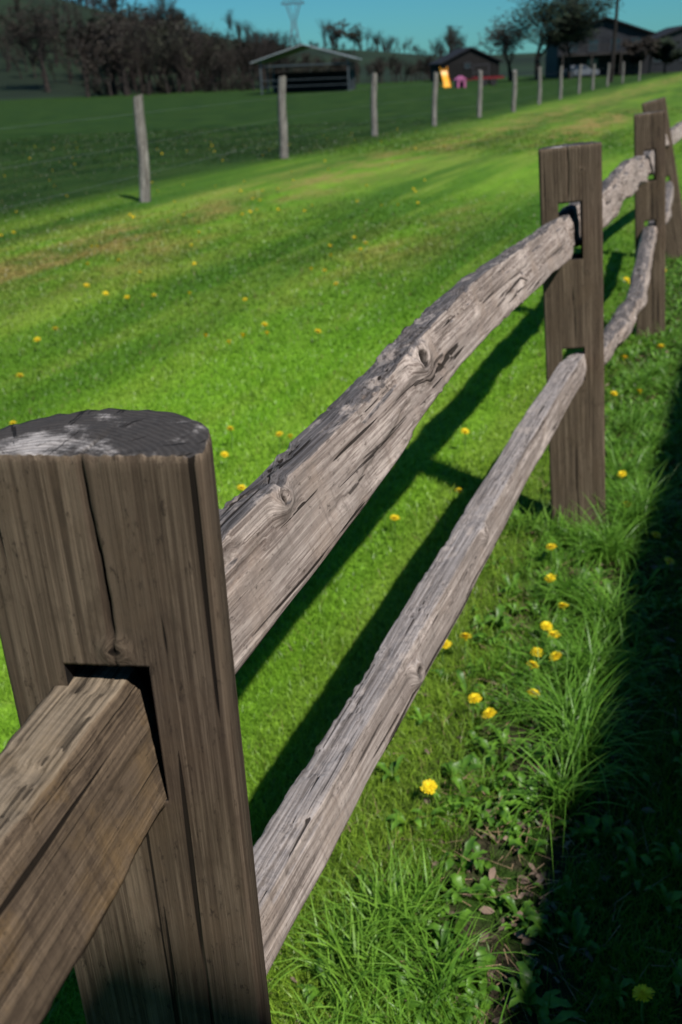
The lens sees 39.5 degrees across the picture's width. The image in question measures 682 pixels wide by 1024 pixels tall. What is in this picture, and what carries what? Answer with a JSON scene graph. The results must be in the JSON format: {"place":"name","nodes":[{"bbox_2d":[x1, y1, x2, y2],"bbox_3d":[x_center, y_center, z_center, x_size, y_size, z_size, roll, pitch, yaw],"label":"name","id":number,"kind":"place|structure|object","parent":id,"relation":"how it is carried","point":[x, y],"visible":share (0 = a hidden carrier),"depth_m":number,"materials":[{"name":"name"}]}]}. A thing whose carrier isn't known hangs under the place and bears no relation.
{"place":"outdoors","nodes":[
{"label":"outdoors","id":0,"kind":"place"},
{"bbox_2d":[0,0,545,99],"bbox_3d":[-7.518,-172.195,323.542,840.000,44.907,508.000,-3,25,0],"label":"hill","id":1,"kind":"structure","parent":0,"point":[15,86],"depth_m":155.10,"materials":[{"name":"green plant"}]},
{"bbox_2d":[65,0,514,56],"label":"ridge woodland","id":2,"kind":"object","parent":1,"relation":"on","point":[454,42],"visible":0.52,"depth_m":262.59,"materials":[{"name":"green plant"}]},
{"bbox_2d":[281,0,303,45],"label":"electricity pylon","id":3,"kind":"object","parent":1,"relation":"on","point":[286,4],"visible":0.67,"depth_m":372.15,"materials":[{"name":"metal"}]},
{"bbox_2d":[324,18,350,53],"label":"tree","id":4,"kind":"object","parent":1,"relation":"on","point":[337,32],"visible":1,"depth_m":213.90,"materials":[{"name":"brown plant"}]},
{"bbox_2d":[342,23,363,53],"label":"tree","id":5,"kind":"object","parent":1,"relation":"on","point":[351,35],"visible":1,"depth_m":218.80,"materials":[{"name":"brown plant"}]},
{"bbox_2d":[0,72,681,1023],"bbox_3d":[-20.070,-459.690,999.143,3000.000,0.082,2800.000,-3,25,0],"label":"ground","id":6,"kind":"structure","parent":0,"point":[410,100],"depth_m":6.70,"materials":[{"name":"green plant"}]},
{"bbox_2d":[16,373,22,386],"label":"dandelion","id":7,"kind":"object","parent":6,"relation":"on","point":[19,374],"visible":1,"depth_m":4.80,"materials":[{"name":"yellow plant"}]},
{"bbox_2d":[0,0,66,91],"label":"tree","id":8,"kind":"object","parent":6,"relation":"on","point":[27,37],"visible":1,"depth_m":125.30,"materials":[{"name":"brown plant"}]},
{"bbox_2d":[34,337,40,352],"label":"dandelion","id":9,"kind":"object","parent":6,"relation":"on","point":[37,339],"visible":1,"depth_m":5.47,"materials":[{"name":"yellow plant"}]},
{"bbox_2d":[92,3,161,89],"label":"tree","id":10,"kind":"object","parent":6,"relation":"on","point":[141,27],"visible":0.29,"depth_m":123.12,"materials":[{"name":"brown plant"}]},
{"bbox_2d":[0,408,271,1023],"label":"fence post","id":11,"kind":"object","parent":6,"relation":"on","point":[111,550],"visible":0.82,"depth_m":0.64,"materials":[{"name":"brown wood"}]},
{"bbox_2d":[0,665,167,1023],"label":"fence rail","id":12,"kind":"object","parent":11,"relation":"attached to","point":[83,793],"visible":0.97,"depth_m":0.60,"materials":[{"name":"brown wood"}]},
{"bbox_2d":[137,217,572,702],"bbox_3d":[0.259,-0.367,1.747,0.093,0.154,2.404,6,25,19],"label":"fence rail","id":13,"kind":"object","parent":11,"relation":"attached to","point":[289,515],"visible":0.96,"depth_m":1.05,"materials":[{"name":"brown wood"}]},
{"bbox_2d":[253,351,586,975],"bbox_3d":[0.299,0.000,1.908,0.079,0.088,2.414,7,27,20],"label":"fence rail","id":14,"kind":"object","parent":11,"relation":"attached to","point":[295,844],"visible":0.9,"depth_m":1.33,"materials":[{"name":"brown wood"}]},
{"bbox_2d":[133,94,150,201],"bbox_3d":[-2.483,-4.479,11.864,0.160,1.370,0.153,1,25,-1],"label":"wooden post","id":15,"kind":"object","parent":6,"relation":"on","point":[143,160],"visible":0.94,"depth_m":11.80,"materials":[{"name":"grey wood"}]},
{"bbox_2d":[1,65,636,208],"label":"fence wire","id":16,"kind":"object","parent":15,"relation":"attached to","point":[232,127],"visible":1,"depth_m":13.83,"materials":[{"name":"grey metal"}]},
{"bbox_2d":[0,0,435,96],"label":"woodland","id":17,"kind":"object","parent":6,"relation":"on","point":[183,52],"visible":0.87,"depth_m":116.47,"materials":[{"name":"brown plant"}]},
{"bbox_2d":[220,451,227,467],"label":"dandelion","id":18,"kind":"object","parent":6,"relation":"on","point":[224,454],"visible":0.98,"depth_m":3.71,"materials":[{"name":"yellow plant"}]},
{"bbox_2d":[228,426,232,448],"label":"dandelion","id":19,"kind":"object","parent":6,"relation":"on","point":[230,428],"visible":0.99,"depth_m":3.91,"materials":[{"name":"yellow plant"}]},
{"bbox_2d":[238,485,245,491],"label":"dandelion","id":20,"kind":"object","parent":6,"relation":"on","point":[241,487],"visible":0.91,"depth_m":3.33,"materials":[{"name":"yellow plant"}]},
{"bbox_2d":[275,431,282,453],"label":"dandelion","id":21,"kind":"object","parent":6,"relation":"on","point":[279,433],"visible":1,"depth_m":3.82,"materials":[{"name":"yellow plant"}]},
{"bbox_2d":[278,76,287,158],"bbox_3d":[-1.061,-7.122,17.289,0.183,1.500,0.171,0,25,-1],"label":"wooden post","id":22,"kind":"object","parent":6,"relation":"on","point":[283,133],"visible":0.91,"depth_m":17.22,"materials":[{"name":"grey wood"}]},
{"bbox_2d":[250,44,361,94],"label":"shelter","id":23,"kind":"object","parent":6,"relation":"on","point":[321,81],"visible":0.94,"depth_m":87.17,"materials":[{"name":"wood"}]},
{"bbox_2d":[370,73,377,135],"bbox_3d":[0.784,-9.588,22.468,0.173,1.480,0.163,-2,25,0],"label":"wooden post","id":24,"kind":"object","parent":6,"relation":"on","point":[374,126],"visible":0.91,"depth_m":22.41,"materials":[{"name":"grey wood"}]},
{"bbox_2d":[389,515,399,532],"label":"dandelion","id":25,"kind":"object","parent":6,"relation":"on","point":[395,517],"visible":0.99,"depth_m":3.13,"materials":[{"name":"yellow plant"}]},
{"bbox_2d":[420,779,437,809],"bbox_3d":[0.184,0.588,1.959,0.034,0.076,0.034,-21,26,-33],"label":"dandelion","id":26,"kind":"object","parent":6,"relation":"on","point":[429,787],"visible":0.98,"depth_m":1.95,"materials":[{"name":"yellow plant"}]},
{"bbox_2d":[431,72,437,125],"bbox_3d":[2.496,-10.945,25.289,0.156,1.440,0.151,-2,25,0],"label":"wooden post","id":27,"kind":"object","parent":6,"relation":"on","point":[434,98],"visible":0.91,"depth_m":25.22,"materials":[{"name":"grey wood"}]},
{"bbox_2d":[438,67,450,88],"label":"playground slide","id":28,"kind":"object","parent":6,"relation":"on","point":[444,74],"visible":0.98,"depth_m":71.50,"materials":[{"name":"yellow plastic"}]},
{"bbox_2d":[442,639,451,664],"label":"dandelion","id":29,"kind":"object","parent":6,"relation":"on","point":[445,645],"visible":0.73,"depth_m":2.43,"materials":[{"name":"yellow plant"}]},
{"bbox_2d":[456,488,463,507],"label":"dandelion","id":30,"kind":"object","parent":6,"relation":"on","point":[460,490],"visible":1,"depth_m":3.31,"materials":[{"name":"yellow plant"}]},
{"bbox_2d":[454,76,465,87],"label":"toy playhouse","id":31,"kind":"object","parent":6,"relation":"on","point":[458,83],"visible":0.94,"depth_m":72.89,"materials":[{"name":"pink plastic"}]},
{"bbox_2d":[462,428,468,450],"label":"dandelion","id":32,"kind":"object","parent":6,"relation":"on","point":[465,431],"visible":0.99,"depth_m":3.76,"materials":[{"name":"yellow plant"}]},
{"bbox_2d":[460,633,471,666],"bbox_3d":[0.317,0.352,2.423,0.034,0.104,0.032,0,25,5],"label":"dandelion","id":33,"kind":"object","parent":6,"relation":"on","point":[465,636],"visible":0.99,"depth_m":2.41,"materials":[{"name":"yellow plant"}]},
{"bbox_2d":[467,693,481,727],"bbox_3d":[0.306,0.464,2.185,0.032,0.102,0.035,-2,23,-6],"label":"dandelion","id":34,"kind":"object","parent":6,"relation":"on","point":[474,698],"visible":0.99,"depth_m":2.17,"materials":[{"name":"yellow plant"}]},
{"bbox_2d":[267,262,681,1023],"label":"straw litter","id":35,"kind":"object","parent":6,"relation":"on","point":[525,786],"visible":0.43,"depth_m":1.89,"materials":[{"name":"plant"}]},
{"bbox_2d":[268,255,681,1023],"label":"tall grass","id":36,"kind":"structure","parent":6,"relation":"on","point":[570,729],"depth_m":2.15,"materials":[{"name":"green plant"}]},
{"bbox_2d":[477,70,482,117],"bbox_3d":[4.189,-12.565,28.656,0.145,1.420,0.148,19,33,39],"label":"wooden post","id":37,"kind":"object","parent":6,"relation":"on","point":[479,97],"visible":0.95,"depth_m":28.60,"materials":[{"name":"grey wood"}]},
{"bbox_2d":[287,255,681,1023],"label":"broadleaf weeds","id":38,"kind":"object","parent":6,"relation":"on","point":[529,985],"visible":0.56,"depth_m":1.93,"materials":[{"name":"green plant"}]},
{"bbox_2d":[466,76,503,85],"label":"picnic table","id":39,"kind":"object","parent":6,"relation":"on","point":[491,80],"visible":0.81,"depth_m":76.15,"materials":[{"name":"red paint"}]},
{"bbox_2d":[290,282,681,1023],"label":"leaf litter","id":40,"kind":"object","parent":6,"relation":"on","point":[520,896],"visible":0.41,"depth_m":1.79,"materials":[{"name":"green plant"}]},
{"bbox_2d":[482,707,496,734],"bbox_3d":[0.339,0.482,2.175,0.035,0.076,0.034,-21,31,-28],"label":"dandelion","id":41,"kind":"object","parent":6,"relation":"on","point":[488,712],"visible":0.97,"depth_m":2.16,"materials":[{"name":"yellow plant"}]},
{"bbox_2d":[478,8,533,80],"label":"tree","id":42,"kind":"object","parent":6,"relation":"on","point":[500,38],"visible":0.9,"depth_m":91.89,"materials":[{"name":"green plant"}]},
{"bbox_2d":[511,70,516,111],"bbox_3d":[5.656,-13.698,31.026,0.173,1.369,0.160,-3,25,0],"label":"wooden post","id":43,"kind":"object","parent":6,"relation":"on","point":[514,94],"visible":0.92,"depth_m":30.97,"materials":[{"name":"grey wood"}]},
{"bbox_2d":[526,660,538,697],"bbox_3d":[0.457,0.406,2.294,0.032,0.103,0.034,9,21,11],"label":"dandelion","id":44,"kind":"object","parent":6,"relation":"on","point":[531,663],"visible":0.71,"depth_m":2.28,"materials":[{"name":"yellow plant"}]},
{"bbox_2d":[528,688,539,712],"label":"dandelion","id":45,"kind":"object","parent":6,"relation":"on","point":[533,693],"visible":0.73,"depth_m":2.22,"materials":[{"name":"yellow plant"}]},
{"bbox_2d":[531,647,543,660],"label":"dandelion","id":46,"kind":"object","parent":6,"relation":"on","point":[534,652],"visible":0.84,"depth_m":2.38,"materials":[{"name":"yellow plant"}]},
{"bbox_2d":[537,67,541,103],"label":"wooden post","id":47,"kind":"object","parent":6,"relation":"on","point":[539,87],"visible":0.94,"depth_m":36.24,"materials":[{"name":"grey wood"}]},
{"bbox_2d":[538,488,545,514],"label":"dandelion","id":48,"kind":"object","parent":6,"relation":"on","point":[542,490],"visible":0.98,"depth_m":3.22,"materials":[{"name":"green plant"}]},
{"bbox_2d":[540,621,552,643],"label":"dandelion","id":49,"kind":"object","parent":6,"relation":"on","point":[545,625],"visible":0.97,"depth_m":2.48,"materials":[{"name":"yellow plant"}]},
{"bbox_2d":[545,573,555,599],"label":"dandelion","id":50,"kind":"object","parent":6,"relation":"on","point":[551,576],"visible":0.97,"depth_m":2.66,"materials":[{"name":"yellow plant"}]},
{"bbox_2d":[546,543,556,568],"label":"dandelion","id":51,"kind":"object","parent":6,"relation":"on","point":[550,546],"visible":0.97,"depth_m":2.83,"materials":[{"name":"yellow plant"}]},
{"bbox_2d":[547,630,560,651],"bbox_3d":[0.539,0.348,2.414,0.034,0.102,0.034,-15,27,-24],"label":"dandelion","id":52,"kind":"object","parent":6,"relation":"on","point":[552,633],"visible":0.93,"depth_m":2.40,"materials":[{"name":"yellow plant"}]},
{"bbox_2d":[549,651,561,677],"bbox_3d":[0.523,0.389,2.323,0.033,0.104,0.035,-10,24,-16],"label":"dandelion","id":53,"kind":"object","parent":6,"relation":"on","point":[555,656],"visible":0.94,"depth_m":2.31,"materials":[{"name":"yellow plant"}]},
{"bbox_2d":[559,65,562,98],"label":"wooden post","id":54,"kind":"object","parent":6,"relation":"on","point":[560,81],"visible":0.91,"depth_m":40.56,"materials":[{"name":"grey wood"}]},
{"bbox_2d":[503,0,623,80],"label":"tree","id":55,"kind":"object","parent":6,"relation":"on","point":[545,18],"visible":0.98,"depth_m":88.39,"materials":[{"name":"green plant"}]},
{"bbox_2d":[558,602,568,614],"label":"dandelion","id":56,"kind":"object","parent":6,"relation":"on","point":[564,604],"visible":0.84,"depth_m":2.58,"materials":[{"name":"yellow plant"}]},
{"bbox_2d":[536,5,600,78],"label":"tree","id":57,"kind":"object","parent":6,"relation":"on","point":[579,34],"visible":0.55,"depth_m":90.92,"materials":[{"name":"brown plant"}]},
{"bbox_2d":[538,141,605,533],"bbox_3d":[0.723,-0.423,2.941,0.172,1.346,0.098,-3,24,11],"label":"fence post","id":58,"kind":"object","parent":6,"relation":"on","point":[573,292],"visible":0.79,"depth_m":2.83,"materials":[{"name":"brown wood"}]},
{"bbox_2d":[577,64,581,93],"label":"wooden post","id":59,"kind":"object","parent":6,"relation":"on","point":[579,79],"visible":0.92,"depth_m":46.84,"materials":[{"name":"grey wood"}]},
{"bbox_2d":[563,65,599,77],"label":"parked car","id":60,"kind":"object","parent":6,"relation":"on","point":[586,71],"visible":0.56,"depth_m":95.97,"materials":[{"name":"paint"}]},
{"bbox_2d":[591,64,595,89],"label":"wooden post","id":61,"kind":"object","parent":6,"relation":"on","point":[592,84],"visible":0.92,"depth_m":52.47,"materials":[{"name":"grey wood"}]},
{"bbox_2d":[606,63,609,85],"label":"wooden post","id":62,"kind":"object","parent":6,"relation":"on","point":[607,79],"visible":0.93,"depth_m":58.37,"materials":[{"name":"grey wood"}]},
{"bbox_2d":[609,0,618,81],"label":"utility pole","id":63,"kind":"object","parent":6,"relation":"on","point":[614,42],"visible":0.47,"depth_m":68.41,"materials":[{"name":"brown wood"}]},
{"bbox_2d":[617,470,626,489],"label":"dandelion","id":64,"kind":"object","parent":6,"relation":"on","point":[621,473],"visible":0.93,"depth_m":3.31,"materials":[{"name":"yellow plant"}]},
{"bbox_2d":[621,62,623,82],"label":"wooden post","id":65,"kind":"object","parent":6,"relation":"on","point":[622,79],"visible":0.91,"depth_m":64.29,"materials":[{"name":"grey wood"}]},
{"bbox_2d":[620,355,627,377],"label":"dandelion","id":66,"kind":"object","parent":6,"relation":"on","point":[623,357],"visible":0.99,"depth_m":4.54,"materials":[{"name":"yellow plant"}]},
{"bbox_2d":[638,61,640,80],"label":"wooden post","id":67,"kind":"object","parent":6,"relation":"on","point":[639,71],"visible":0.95,"depth_m":70.15,"materials":[{"name":"grey wood"}]},
{"bbox_2d":[636,389,642,411],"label":"dandelion","id":68,"kind":"object","parent":6,"relation":"on","point":[639,390],"visible":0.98,"depth_m":4.13,"materials":[{"name":"yellow plant"}]},
{"bbox_2d":[620,34,663,74],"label":"tree","id":69,"kind":"object","parent":6,"relation":"on","point":[638,51],"visible":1,"depth_m":95.28,"materials":[{"name":"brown plant"}]},
{"bbox_2d":[632,984,654,1023],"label":"dandelion","id":70,"kind":"object","parent":6,"relation":"on","point":[643,993],"visible":1,"depth_m":1.47,"materials":[{"name":"yellow plant"}]},
{"bbox_2d":[634,111,665,337],"bbox_3d":[1.661,-1.447,5.110,0.155,1.311,0.096,-2,24,13],"label":"fence post","id":71,"kind":"object","parent":6,"relation":"on","point":[650,194],"visible":0.75,"depth_m":4.99,"materials":[{"name":"brown wood"}]},
{"bbox_2d":[558,155,648,246],"bbox_3d":[1.112,-1.303,3.836,0.114,0.181,2.658,7,25,20],"label":"fence rail","id":72,"kind":"object","parent":71,"relation":"attached to","point":[623,180],"visible":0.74,"depth_m":3.60,"materials":[{"name":"grey wood"}]},
{"bbox_2d":[584,225,655,378],"bbox_3d":[1.230,-0.928,4.013,0.129,0.160,2.626,7,27,19],"label":"fence rail","id":73,"kind":"object","parent":71,"relation":"attached to","point":[618,329],"visible":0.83,"depth_m":3.90,"materials":[{"name":"grey wood"}]},
{"bbox_2d":[644,150,653,175],"bbox_3d":[1.947,-2.245,5.892,0.098,0.127,2.354,6,26,18],"label":"fence rail","id":74,"kind":"object","parent":71,"relation":"attached to","point":[649,157],"visible":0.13,"depth_m":5.00,"materials":[{"name":"grey wood"}]},
{"bbox_2d":[648,181,673,234],"bbox_3d":[2.052,-1.926,6.037,0.108,0.139,2.361,6,26,18],"label":"fence rail","id":75,"kind":"object","parent":71,"relation":"attached to","point":[669,192],"visible":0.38,"depth_m":6.15,"materials":[{"name":"grey wood"}]},
{"bbox_2d":[651,531,660,553],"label":"dandelion","id":76,"kind":"object","parent":6,"relation":"on","point":[656,535],"visible":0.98,"depth_m":2.94,"materials":[{"name":"yellow plant"}]},
{"bbox_2d":[642,97,681,260],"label":"fence post","id":77,"kind":"object","parent":6,"relation":"on","point":[673,237],"visible":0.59,"depth_m":7.03,"materials":[{"name":"brown wood"}]},
{"bbox_2d":[666,121,681,146],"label":"fence rail","id":78,"kind":"object","parent":77,"relation":"attached to","point":[676,132],"visible":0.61,"depth_m":7.13,"materials":[{"name":"grey wood"}]},
{"bbox_2d":[645,36,681,73],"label":"tree","id":79,"kind":"object","parent":6,"relation":"on","point":[666,53],"visible":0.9,"depth_m":97.34,"materials":[{"name":"green plant"}]},
{"bbox_2d":[662,557,674,587],"bbox_3d":[0.944,0.178,2.742,0.033,0.104,0.034,15,30,33],"label":"dandelion","id":80,"kind":"object","parent":6,"relation":"on","point":[668,560],"visible":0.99,"depth_m":2.73,"materials":[{"name":"yellow plant"}]},
{"bbox_2d":[75,0,681,55],"label":"sky","id":81,"kind":"structure","parent":0,"point":[424,21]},
{"bbox_2d":[428,47,502,81],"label":"barn","id":82,"kind":"structure","parent":0,"point":[467,62],"depth_m":111.64,"materials":[{"name":"wood"}]},
{"bbox_2d":[464,62,470,68],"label":"window","id":83,"kind":"structure","parent":82,"relation":"in","point":[467,65],"depth_m":111.48,"materials":[{"name":"grey glass"}]},
{"bbox_2d":[472,64,489,79],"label":"door","id":84,"kind":"structure","parent":82,"relation":"in","point":[484,68],"depth_m":111.78,"materials":[{"name":"grey paint"}]},
{"bbox_2d":[544,17,656,77],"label":"house","id":85,"kind":"structure","parent":0,"point":[597,51],"depth_m":101.27,"materials":[{"name":"brown"}]},
{"bbox_2d":[567,42,578,52],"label":"window","id":86,"kind":"structure","parent":85,"relation":"in","point":[573,48],"depth_m":101.38,"materials":[{"name":"grey glass"}]},
{"bbox_2d":[586,58,598,68],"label":"window","id":87,"kind":"structure","parent":85,"relation":"in","point":[595,60],"depth_m":101.75,"materials":[{"name":"grey glass"}]},
{"bbox_2d":[587,38,599,51],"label":"window","id":88,"kind":"structure","parent":85,"relation":"in","point":[596,41],"depth_m":101.06,"materials":[{"name":"grey glass"}]},
{"bbox_2d":[609,37,621,50],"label":"window","id":89,"kind":"structure","parent":85,"relation":"in","point":[618,40],"depth_m":100.81,"materials":[{"name":"grey glass"}]},
{"bbox_2d":[610,54,622,74],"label":"door","id":90,"kind":"structure","parent":85,"relation":"in","point":[617,56],"depth_m":101.58,"materials":[{"name":"grey paint"}]},
{"bbox_2d":[630,36,641,43],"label":"window","id":91,"kind":"structure","parent":85,"relation":"in","point":[632,38],"depth_m":100.48,"materials":[{"name":"grey glass"}]},
{"bbox_2d":[648,25,681,72],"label":"house","id":92,"kind":"structure","parent":0,"point":[675,33],"depth_m":107.47,"materials":[{"name":"grey"}]}
]}

